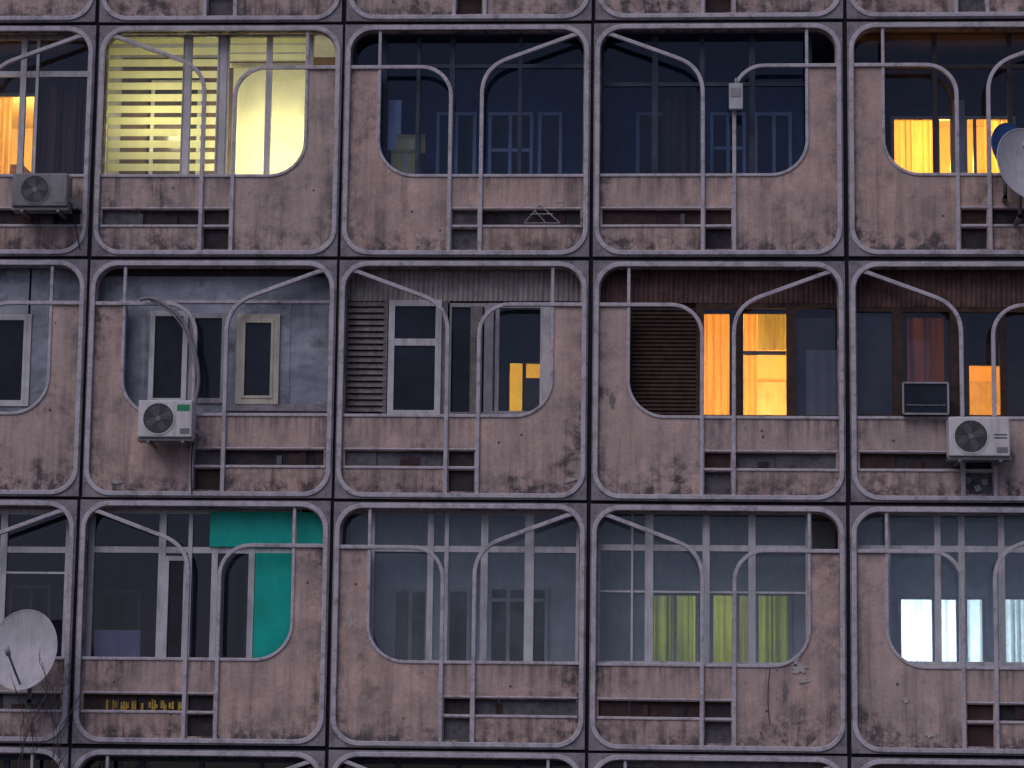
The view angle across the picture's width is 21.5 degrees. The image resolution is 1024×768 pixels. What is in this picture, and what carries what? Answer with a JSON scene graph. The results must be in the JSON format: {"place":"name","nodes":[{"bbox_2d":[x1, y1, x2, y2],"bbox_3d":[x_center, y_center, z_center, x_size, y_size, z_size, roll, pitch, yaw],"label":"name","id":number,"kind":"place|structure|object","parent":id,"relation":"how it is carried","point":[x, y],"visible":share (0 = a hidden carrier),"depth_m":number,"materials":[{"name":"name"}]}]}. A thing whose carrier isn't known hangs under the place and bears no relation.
{"place":"outdoors","nodes":[
{"label":"outdoors","id":0,"kind":"place"},
{"bbox_2d":[0,609,57,705],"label":"satellite dish","id":1,"kind":"object","parent":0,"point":[27,637],"visible":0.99,"depth_m":29.94,"materials":[{"name":"paint"}]},
{"bbox_2d":[74,750,319,767],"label":"panel rim","id":2,"kind":"object","parent":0,"point":[85,757],"visible":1,"depth_m":30.20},
{"bbox_2d":[332,752,578,767],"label":"panel rim","id":3,"kind":"object","parent":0,"point":[342,759],"visible":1,"depth_m":30.03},
{"bbox_2d":[595,755,838,767],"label":"panel rim","id":4,"kind":"object","parent":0,"point":[601,763],"visible":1,"depth_m":29.87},
{"bbox_2d":[590,505,845,751],"bbox_3d":[2.295,2.717,30.114,2.826,2.721,0.035,0,-9,3],"label":"panel rim","id":5,"kind":"object","parent":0,"point":[837,520],"visible":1,"depth_m":30.09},
{"bbox_2d":[852,507,1023,753],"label":"panel rim","id":6,"kind":"object","parent":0,"point":[859,737],"visible":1,"depth_m":30.01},
{"bbox_2d":[996,128,1023,225],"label":"satellite dish","id":7,"kind":"object","parent":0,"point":[1010,156],"visible":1,"depth_m":30.19,"materials":[{"name":"paint"}]},
{"label":"ground","id":8,"kind":"structure","parent":0,"visible":0},
{"bbox_3d":[-0.251,2.724,36.447,20.900,24.280,12.450,0,-9,3],"label":"roof and outer walls","id":9,"kind":"object","parent":8,"relation":"on","visible":0},
{"bbox_2d":[86,43,837,767],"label":"partition walls","id":10,"kind":"structure","parent":9,"relation":"attached to","point":[100,571],"depth_m":31.60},
{"bbox_2d":[0,31,1023,759],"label":"floor slabs","id":11,"kind":"structure","parent":10,"relation":"attached to","point":[672,43],"depth_m":31.87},
{"bbox_2d":[0,508,68,656],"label":"balcony glazing","id":12,"kind":"structure","parent":11,"relation":"on","point":[33,566],"depth_m":31.78,"materials":[{"name":"black glass"}]},
{"bbox_2d":[0,268,79,411],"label":"balcony glazing","id":13,"kind":"structure","parent":11,"relation":"on","point":[24,330],"depth_m":31.32,"materials":[{"name":"grey glass"}]},
{"bbox_2d":[0,36,88,173],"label":"balcony glazing","id":14,"kind":"structure","parent":11,"relation":"on","point":[43,102],"depth_m":31.91,"materials":[{"name":"black glass"}]},
{"bbox_2d":[83,756,312,767],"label":"balcony glazing","id":15,"kind":"structure","parent":11,"relation":"on","point":[164,762],"depth_m":30.50,"materials":[{"name":"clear glass"}]},
{"bbox_2d":[85,508,322,709],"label":"balcony glazing","id":16,"kind":"structure","parent":11,"relation":"on","point":[144,595],"depth_m":30.83,"materials":[{"name":"black glass"}]},
{"bbox_2d":[99,269,328,455],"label":"balcony glazing","id":17,"kind":"structure","parent":11,"relation":"on","point":[278,353],"depth_m":31.16,"materials":[{"name":"grey metal"}]},
{"bbox_2d":[104,35,334,173],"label":"balcony glazing","id":18,"kind":"structure","parent":11,"relation":"on","point":[159,109],"depth_m":31.75,"materials":[{"name":"glass"}]},
{"bbox_2d":[341,758,571,767],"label":"balcony glazing","id":19,"kind":"structure","parent":11,"relation":"on","point":[412,763],"depth_m":30.31,"materials":[{"name":"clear glass"}]},
{"bbox_2d":[342,510,578,702],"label":"balcony glazing","id":20,"kind":"structure","parent":11,"relation":"on","point":[527,604],"depth_m":31.46,"materials":[{"name":"grey glass"}]},
{"bbox_2d":[345,269,580,413],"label":"balcony glazing","id":21,"kind":"structure","parent":11,"relation":"on","point":[395,352],"depth_m":31.07,"materials":[{"name":"clear glass"}]},
{"bbox_2d":[353,34,583,173],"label":"balcony glazing","id":22,"kind":"structure","parent":11,"relation":"on","point":[533,115],"depth_m":32.35,"materials":[{"name":"blue glass"}]},
{"bbox_2d":[603,761,826,767],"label":"balcony glazing","id":23,"kind":"structure","parent":11,"relation":"on","point":[630,764],"depth_m":30.12,"materials":[{"name":"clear glass"}]},
{"bbox_2d":[597,513,834,712],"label":"balcony glazing","id":24,"kind":"structure","parent":11,"relation":"on","point":[648,598],"depth_m":31.39,"materials":[{"name":"grey glass"}]},
{"bbox_2d":[601,33,831,223],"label":"balcony glazing","id":25,"kind":"structure","parent":11,"relation":"on","point":[650,114],"depth_m":32.18,"materials":[{"name":"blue glass"}]},
{"bbox_2d":[600,270,837,467],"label":"balcony glazing","id":26,"kind":"structure","parent":11,"relation":"on","point":[786,352],"depth_m":30.94,"materials":[{"name":"brown glass"}]},
{"bbox_2d":[854,33,1023,172],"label":"balcony glazing","id":27,"kind":"structure","parent":11,"relation":"on","point":[919,120],"depth_m":32.13,"materials":[{"name":"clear glass"}]},
{"bbox_2d":[856,270,1023,468],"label":"balcony glazing","id":28,"kind":"structure","parent":11,"relation":"on","point":[904,335],"depth_m":30.82,"materials":[{"name":"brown glass"}]},
{"bbox_2d":[857,514,1023,666],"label":"balcony glazing","id":29,"kind":"structure","parent":11,"relation":"on","point":[924,612],"depth_m":31.24,"materials":[{"name":"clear glass"}]},
{"bbox_2d":[0,0,1023,767],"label":"panel joints","id":30,"kind":"object","parent":9,"relation":"attached to","point":[846,258],"visible":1,"depth_m":30.68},
{"bbox_2d":[0,506,68,736],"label":"parapet panel","id":31,"kind":"structure","parent":30,"relation":"attached to","point":[11,724],"depth_m":30.41,"materials":[{"name":"brown concrete"}]},
{"bbox_2d":[0,501,74,741],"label":"panel rim","id":32,"kind":"object","parent":31,"relation":"attached to","point":[67,513],"visible":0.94,"depth_m":30.52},
{"bbox_2d":[0,499,77,743],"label":"panel border","id":33,"kind":"object","parent":31,"relation":"attached to","point":[71,506],"visible":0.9,"depth_m":30.57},
{"bbox_2d":[0,266,79,489],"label":"parapet panel","id":34,"kind":"structure","parent":30,"relation":"attached to","point":[36,447],"depth_m":30.92,"materials":[{"name":"brown concrete"}]},
{"bbox_2d":[0,266,78,414],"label":"panel rib","id":35,"kind":"object","parent":34,"relation":"attached to","point":[51,302],"visible":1,"depth_m":31.10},
{"bbox_2d":[0,260,84,494],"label":"panel rim","id":36,"kind":"object","parent":34,"relation":"attached to","point":[69,483],"visible":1,"depth_m":30.94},
{"bbox_2d":[0,259,87,496],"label":"panel border","id":37,"kind":"object","parent":30,"relation":"attached to","point":[73,489],"visible":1,"depth_m":30.97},
{"bbox_2d":[0,32,88,249],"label":"parapet panel","id":38,"kind":"structure","parent":30,"relation":"attached to","point":[40,238],"depth_m":31.29,"materials":[{"name":"brown concrete"}]},
{"bbox_2d":[0,26,93,253],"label":"panel rim","id":39,"kind":"object","parent":38,"relation":"attached to","point":[75,245],"visible":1,"depth_m":31.38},
{"bbox_2d":[0,0,88,15],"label":"parapet panel","id":40,"kind":"structure","parent":30,"relation":"attached to","point":[39,7],"depth_m":31.70,"materials":[{"name":"brown concrete"}]},
{"bbox_2d":[11,173,81,219],"bbox_3d":[-5.351,-2.162,31.151,0.757,0.447,0.496,0,-9,3],"label":"air conditioner","id":41,"kind":"object","parent":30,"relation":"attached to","point":[41,193],"visible":1,"depth_m":30.93,"materials":[{"name":"metal"}]},
{"bbox_2d":[0,25,96,256],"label":"panel border","id":42,"kind":"object","parent":30,"relation":"attached to","point":[89,31],"visible":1,"depth_m":31.36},
{"bbox_2d":[80,506,322,738],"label":"parapet panel","id":43,"kind":"structure","parent":30,"relation":"attached to","point":[276,696],"depth_m":30.35,"materials":[{"name":"brown concrete"}]},
{"bbox_2d":[84,694,212,736],"bbox_3d":[-4.084,3.738,30.414,1.497,0.506,0.060,0,-9,2],"label":"slot board","id":44,"kind":"object","parent":43,"relation":"attached to","point":[200,725],"visible":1,"depth_m":30.42,"materials":[{"name":"concrete"}]},
{"bbox_2d":[74,501,327,743],"bbox_3d":[-3.498,2.678,30.432,2.826,2.721,0.035,0,-9,3],"label":"panel rim","id":45,"kind":"object","parent":43,"relation":"attached to","point":[87,735],"visible":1,"depth_m":30.41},
{"bbox_2d":[72,500,330,745],"bbox_3d":[-3.494,2.691,30.511,2.858,2.753,0.155,0,-9,3],"label":"panel border","id":46,"kind":"object","parent":43,"relation":"attached to","point":[318,739],"visible":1,"depth_m":30.41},
{"bbox_2d":[81,507,322,738],"bbox_3d":[-3.490,2.691,30.477,2.726,2.622,0.100,0,-9,3],"label":"panel rib","id":47,"kind":"object","parent":43,"relation":"attached to","point":[185,658],"visible":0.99,"depth_m":30.42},
{"bbox_2d":[90,266,329,491],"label":"parapet panel","id":48,"kind":"structure","parent":30,"relation":"attached to","point":[119,452],"depth_m":30.80,"materials":[{"name":"brown concrete"}]},
{"bbox_2d":[137,400,206,446],"bbox_3d":[-3.849,0.455,30.654,0.734,0.481,0.496,0,-9,3],"label":"air conditioner","id":49,"kind":"object","parent":48,"relation":"attached to","point":[166,421],"visible":1,"depth_m":30.43,"materials":[{"name":"paint"}]},
{"bbox_2d":[84,261,334,496],"bbox_3d":[-3.454,-0.070,30.870,2.826,2.721,0.035,0,-9,3],"label":"panel rim","id":50,"kind":"object","parent":48,"relation":"attached to","point":[95,487],"visible":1,"depth_m":30.85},
{"bbox_2d":[82,260,336,498],"bbox_3d":[-3.449,-0.058,30.949,2.858,2.753,0.155,0,-9,3],"label":"panel border","id":51,"kind":"object","parent":48,"relation":"attached to","point":[325,492],"visible":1,"depth_m":30.86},
{"bbox_2d":[95,266,326,490],"bbox_3d":[-3.457,-0.057,30.916,2.726,2.622,0.100,0,-9,3],"label":"panel rib","id":52,"kind":"object","parent":48,"relation":"attached to","point":[125,303],"visible":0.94,"depth_m":30.89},
{"bbox_2d":[195,450,323,489],"bbox_3d":[-2.880,0.982,30.776,1.496,0.506,0.066,0,-9,3],"label":"slot board","id":53,"kind":"object","parent":48,"relation":"attached to","point":[207,479],"visible":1,"depth_m":30.80,"materials":[{"name":"wood"}]},
{"bbox_2d":[91,25,342,256],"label":"panel border","id":54,"kind":"object","parent":30,"relation":"attached to","point":[331,250],"visible":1,"depth_m":31.28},
{"bbox_2d":[99,32,335,249],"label":"parapet panel","id":55,"kind":"structure","parent":30,"relation":"attached to","point":[291,209],"depth_m":31.23,"materials":[{"name":"brown concrete"}]},
{"bbox_2d":[103,211,228,248],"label":"slot board","id":56,"kind":"object","parent":55,"relation":"attached to","point":[215,238],"visible":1,"depth_m":31.29,"materials":[{"name":"concrete"}]},
{"bbox_2d":[93,26,340,254],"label":"panel rim","id":57,"kind":"object","parent":55,"relation":"attached to","point":[329,33],"visible":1,"depth_m":31.29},
{"bbox_2d":[100,31,335,249],"bbox_3d":[-3.406,-2.818,31.352,2.726,2.622,0.100,0,-9,3],"label":"panel rib","id":58,"kind":"object","parent":55,"relation":"attached to","point":[307,67],"visible":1,"depth_m":31.30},
{"bbox_2d":[99,0,342,22],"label":"panel border","id":59,"kind":"object","parent":30,"relation":"attached to","point":[335,16],"visible":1,"depth_m":31.53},
{"bbox_2d":[107,0,334,15],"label":"parapet panel","id":60,"kind":"structure","parent":30,"relation":"attached to","point":[195,7],"depth_m":31.59,"materials":[{"name":"brown concrete"}]},
{"bbox_2d":[102,0,339,20],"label":"panel rim","id":61,"kind":"object","parent":60,"relation":"attached to","point":[331,10],"visible":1,"depth_m":31.52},
{"bbox_2d":[336,509,579,742],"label":"parapet panel","id":62,"kind":"structure","parent":30,"relation":"attached to","point":[380,697],"depth_m":30.21,"materials":[{"name":"brown concrete"}]},
{"bbox_2d":[331,503,584,747],"bbox_3d":[-0.602,2.697,30.271,2.826,2.721,0.035,0,-9,3],"label":"panel rim","id":63,"kind":"object","parent":62,"relation":"attached to","point":[342,737],"visible":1,"depth_m":30.25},
{"bbox_2d":[329,502,586,749],"bbox_3d":[-0.598,2.710,30.350,2.858,2.753,0.155,0,-9,3],"label":"panel border","id":64,"kind":"object","parent":62,"relation":"attached to","point":[578,743],"visible":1,"depth_m":30.27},
{"bbox_2d":[340,508,578,741],"bbox_3d":[-0.605,2.710,30.318,2.726,2.622,0.100,0,-9,3],"label":"panel rib","id":65,"kind":"object","parent":62,"relation":"attached to","point":[473,662],"visible":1,"depth_m":30.26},
{"bbox_2d":[444,699,575,739],"bbox_3d":[-0.019,3.754,30.183,1.496,0.506,0.060,0,-9,3],"label":"slot board","id":66,"kind":"object","parent":62,"relation":"attached to","point":[456,728],"visible":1,"depth_m":30.19,"materials":[{"name":"concrete"}]},
{"bbox_2d":[342,267,581,493],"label":"parapet panel","id":67,"kind":"structure","parent":30,"relation":"attached to","point":[539,451],"depth_m":30.63,"materials":[{"name":"brown concrete"}]},
{"bbox_2d":[345,451,473,490],"bbox_3d":[-1.154,0.989,30.681,1.496,0.506,0.063,0,-9,3],"label":"slot board","id":68,"kind":"object","parent":67,"relation":"attached to","point":[461,480],"visible":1,"depth_m":30.69,"materials":[{"name":"wood"}]},
{"bbox_2d":[336,261,586,498],"bbox_3d":[-0.568,-0.058,30.710,2.826,2.721,0.035,0,-9,3],"label":"panel rim","id":69,"kind":"object","parent":67,"relation":"attached to","point":[575,269],"visible":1,"depth_m":30.69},
{"bbox_2d":[334,260,588,499],"bbox_3d":[-0.564,-0.045,30.789,2.858,2.753,0.155,0,-9,3],"label":"panel border","id":70,"kind":"object","parent":67,"relation":"attached to","point":[340,492],"visible":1,"depth_m":30.70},
{"bbox_2d":[343,267,581,492],"bbox_3d":[-0.560,-0.045,30.756,2.726,2.622,0.100,0,-9,3],"label":"panel rib","id":71,"kind":"object","parent":67,"relation":"attached to","point":[552,304],"visible":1,"depth_m":30.70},
{"bbox_2d":[347,31,584,249],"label":"parapet panel","id":72,"kind":"structure","parent":30,"relation":"attached to","point":[389,209],"depth_m":31.07,"materials":[{"name":"brown concrete"}]},
{"bbox_2d":[342,25,588,254],"bbox_3d":[-0.528,-2.820,31.136,2.826,2.721,0.035,0,-9,3],"label":"panel rim","id":73,"kind":"object","parent":72,"relation":"attached to","point":[353,38],"visible":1,"depth_m":31.12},
{"bbox_2d":[340,24,590,256],"bbox_3d":[-0.524,-2.807,31.215,2.858,2.753,0.155,0,-9,3],"label":"panel border","id":74,"kind":"object","parent":72,"relation":"attached to","point":[346,250],"visible":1,"depth_m":31.12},
{"bbox_2d":[351,31,583,249],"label":"panel rib","id":75,"kind":"object","parent":72,"relation":"attached to","point":[380,67],"visible":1,"depth_m":31.14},
{"bbox_2d":[452,211,579,248],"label":"slot board","id":76,"kind":"object","parent":72,"relation":"attached to","point":[464,239],"visible":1,"depth_m":31.06,"materials":[{"name":"concrete"}]},
{"bbox_2d":[354,0,583,14],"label":"parapet panel","id":77,"kind":"structure","parent":30,"relation":"attached to","point":[407,7],"depth_m":31.43,"materials":[{"name":"brown concrete"}]},
{"bbox_2d":[349,0,588,19],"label":"panel rim","id":78,"kind":"object","parent":77,"relation":"attached to","point":[579,10],"visible":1,"depth_m":31.35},
{"bbox_2d":[346,0,591,21],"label":"panel border","id":79,"kind":"object","parent":77,"relation":"attached to","point":[585,14],"visible":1,"depth_m":31.37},
{"bbox_2d":[588,504,846,753],"bbox_3d":[2.299,2.729,30.193,2.858,2.753,0.155,0,-9,3],"label":"panel border","id":80,"kind":"object","parent":30,"relation":"attached to","point":[595,744],"visible":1,"depth_m":30.11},
{"bbox_2d":[595,511,839,746],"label":"parapet panel","id":81,"kind":"structure","parent":30,"relation":"attached to","point":[806,714],"depth_m":30.03,"materials":[{"name":"brown concrete"}]},
{"bbox_2d":[599,701,730,743],"bbox_3d":[1.706,3.760,30.084,1.496,0.506,0.066,0,-9,3],"label":"slot board","id":82,"kind":"object","parent":81,"relation":"attached to","point":[717,732],"visible":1,"depth_m":30.09,"materials":[{"name":"concrete"}]},
{"bbox_2d":[596,512,839,745],"bbox_3d":[2.303,2.730,30.160,2.726,2.622,0.100,0,-9,3],"label":"panel rib","id":83,"kind":"object","parent":81,"relation":"attached to","point":[734,665],"visible":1,"depth_m":30.10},
{"bbox_2d":[599,29,836,249],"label":"parapet panel","id":84,"kind":"structure","parent":30,"relation":"attached to","point":[795,208],"depth_m":30.90,"materials":[{"name":"brown concrete"}]},
{"bbox_2d":[602,211,730,248],"bbox_3d":[1.777,-1.760,30.952,1.496,0.506,0.063,0,-9,3],"label":"slot board","id":85,"kind":"object","parent":84,"relation":"attached to","point":[718,238],"visible":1,"depth_m":30.96,"materials":[{"name":"concrete"}]},
{"bbox_2d":[600,29,835,249],"bbox_3d":[2.373,-2.801,31.024,2.726,2.622,0.100,0,-9,3],"label":"panel rib","id":86,"kind":"object","parent":84,"relation":"attached to","point":[806,65],"visible":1,"depth_m":30.97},
{"bbox_2d":[593,22,843,256],"bbox_3d":[2.369,-2.802,31.058,2.858,2.753,0.155,0,-9,3],"label":"panel border","id":87,"kind":"object","parent":30,"relation":"attached to","point":[599,250],"visible":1,"depth_m":30.96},
{"bbox_2d":[594,23,842,254],"bbox_3d":[2.364,-2.815,30.979,2.826,2.721,0.035,0,-9,3],"label":"panel rim","id":88,"kind":"object","parent":87,"relation":"attached to","point":[833,35],"visible":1,"depth_m":30.96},
{"bbox_2d":[591,261,845,502],"bbox_3d":[2.340,-0.031,30.623,2.858,2.753,0.155,0,-9,3],"label":"panel border","id":89,"kind":"object","parent":30,"relation":"attached to","point":[597,494],"visible":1,"depth_m":30.50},
{"bbox_2d":[593,262,844,499],"bbox_3d":[2.336,-0.044,30.544,2.826,2.721,0.035,0,-9,3],"label":"panel rim","id":90,"kind":"object","parent":89,"relation":"attached to","point":[831,270],"visible":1,"depth_m":30.52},
{"bbox_2d":[598,267,838,494],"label":"parapet panel","id":91,"kind":"structure","parent":30,"relation":"attached to","point":[640,451],"depth_m":30.48,"materials":[{"name":"brown concrete"}]},
{"bbox_2d":[599,267,838,494],"bbox_3d":[2.333,-0.031,30.591,2.726,2.622,0.100,0,-9,3],"label":"panel rib","id":92,"kind":"object","parent":91,"relation":"attached to","point":[701,416],"visible":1,"depth_m":30.54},
{"bbox_2d":[705,453,835,492],"bbox_3d":[2.912,1.005,30.454,1.496,0.506,0.060,0,-9,3],"label":"slot board","id":93,"kind":"object","parent":91,"relation":"attached to","point":[717,482],"visible":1,"depth_m":30.46,"materials":[{"name":"concrete"}]},
{"bbox_2d":[595,0,842,20],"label":"panel border","id":94,"kind":"object","parent":30,"relation":"attached to","point":[601,14],"visible":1,"depth_m":31.21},
{"bbox_2d":[604,0,833,12],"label":"parapet panel","id":95,"kind":"structure","parent":30,"relation":"attached to","point":[694,6],"depth_m":31.27,"materials":[{"name":"brown concrete"}]},
{"bbox_2d":[598,0,839,17],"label":"panel rim","id":96,"kind":"object","parent":95,"relation":"attached to","point":[608,10],"visible":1,"depth_m":31.20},
{"bbox_2d":[901,382,948,415],"bbox_3d":[4.645,0.178,30.395,0.522,0.372,0.245,0,-9,3],"label":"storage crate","id":97,"kind":"object","parent":30,"relation":"attached to","point":[924,398],"visible":1,"depth_m":30.30,"materials":[{"name":"metal"}]},
{"bbox_2d":[847,21,1023,256],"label":"panel border","id":98,"kind":"object","parent":30,"relation":"attached to","point":[855,250],"visible":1,"depth_m":30.82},
{"bbox_2d":[849,22,1023,254],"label":"panel rim","id":99,"kind":"object","parent":98,"relation":"attached to","point":[856,34],"visible":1,"depth_m":30.88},
{"bbox_2d":[849,261,1023,502],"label":"panel border","id":100,"kind":"object","parent":30,"relation":"attached to","point":[856,495],"visible":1,"depth_m":30.46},
{"bbox_2d":[851,262,1023,500],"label":"panel rim","id":101,"kind":"object","parent":100,"relation":"attached to","point":[860,488],"visible":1,"depth_m":30.44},
{"bbox_2d":[850,506,1023,755],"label":"panel border","id":102,"kind":"object","parent":30,"relation":"attached to","point":[857,747],"visible":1,"depth_m":30.06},
{"bbox_2d":[854,28,1023,249],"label":"parapet panel","id":103,"kind":"structure","parent":30,"relation":"attached to","point":[896,208],"depth_m":30.78,"materials":[{"name":"brown concrete"}]},
{"bbox_2d":[854,28,1023,249],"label":"panel rib","id":104,"kind":"object","parent":103,"relation":"attached to","point":[989,174],"visible":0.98,"depth_m":30.83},
{"bbox_2d":[961,210,1023,248],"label":"slot board","id":105,"kind":"object","parent":103,"relation":"attached to","point":[973,238],"visible":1,"depth_m":30.76,"materials":[{"name":"concrete"}]},
{"bbox_2d":[855,0,1023,11],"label":"parapet panel","id":106,"kind":"structure","parent":30,"relation":"attached to","point":[931,5],"depth_m":31.13,"materials":[{"name":"brown concrete"}]},
{"bbox_2d":[856,268,1023,495],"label":"parapet panel","id":107,"kind":"structure","parent":30,"relation":"attached to","point":[896,435],"depth_m":30.32,"materials":[{"name":"brown concrete"}]},
{"bbox_2d":[860,454,991,493],"bbox_3d":[4.637,1.012,30.358,1.496,0.506,0.060,0,-9,3],"label":"slot board","id":108,"kind":"object","parent":107,"relation":"attached to","point":[909,461],"visible":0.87,"depth_m":30.38,"materials":[{"name":"concrete"}]},
{"bbox_2d":[857,270,1023,495],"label":"panel rib","id":109,"kind":"object","parent":107,"relation":"attached to","point":[963,470],"visible":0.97,"depth_m":30.38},
{"bbox_2d":[857,512,1023,748],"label":"parapet panel","id":110,"kind":"structure","parent":30,"relation":"attached to","point":[888,679],"depth_m":29.91,"materials":[{"name":"brown concrete"}]},
{"bbox_2d":[857,512,1023,748],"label":"panel rib","id":111,"kind":"object","parent":110,"relation":"attached to","point":[963,668],"visible":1,"depth_m":29.96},
{"bbox_2d":[967,705,1023,746],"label":"slot board","id":112,"kind":"object","parent":110,"relation":"attached to","point":[979,735],"visible":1,"depth_m":29.89,"materials":[{"name":"concrete"}]},
{"bbox_2d":[946,417,1014,466],"bbox_3d":[5.239,0.647,30.120,0.790,0.496,0.496,0,-9,3],"label":"air conditioner","id":113,"kind":"object","parent":30,"relation":"attached to","point":[978,439],"visible":1,"depth_m":29.90,"materials":[{"name":"paint"}]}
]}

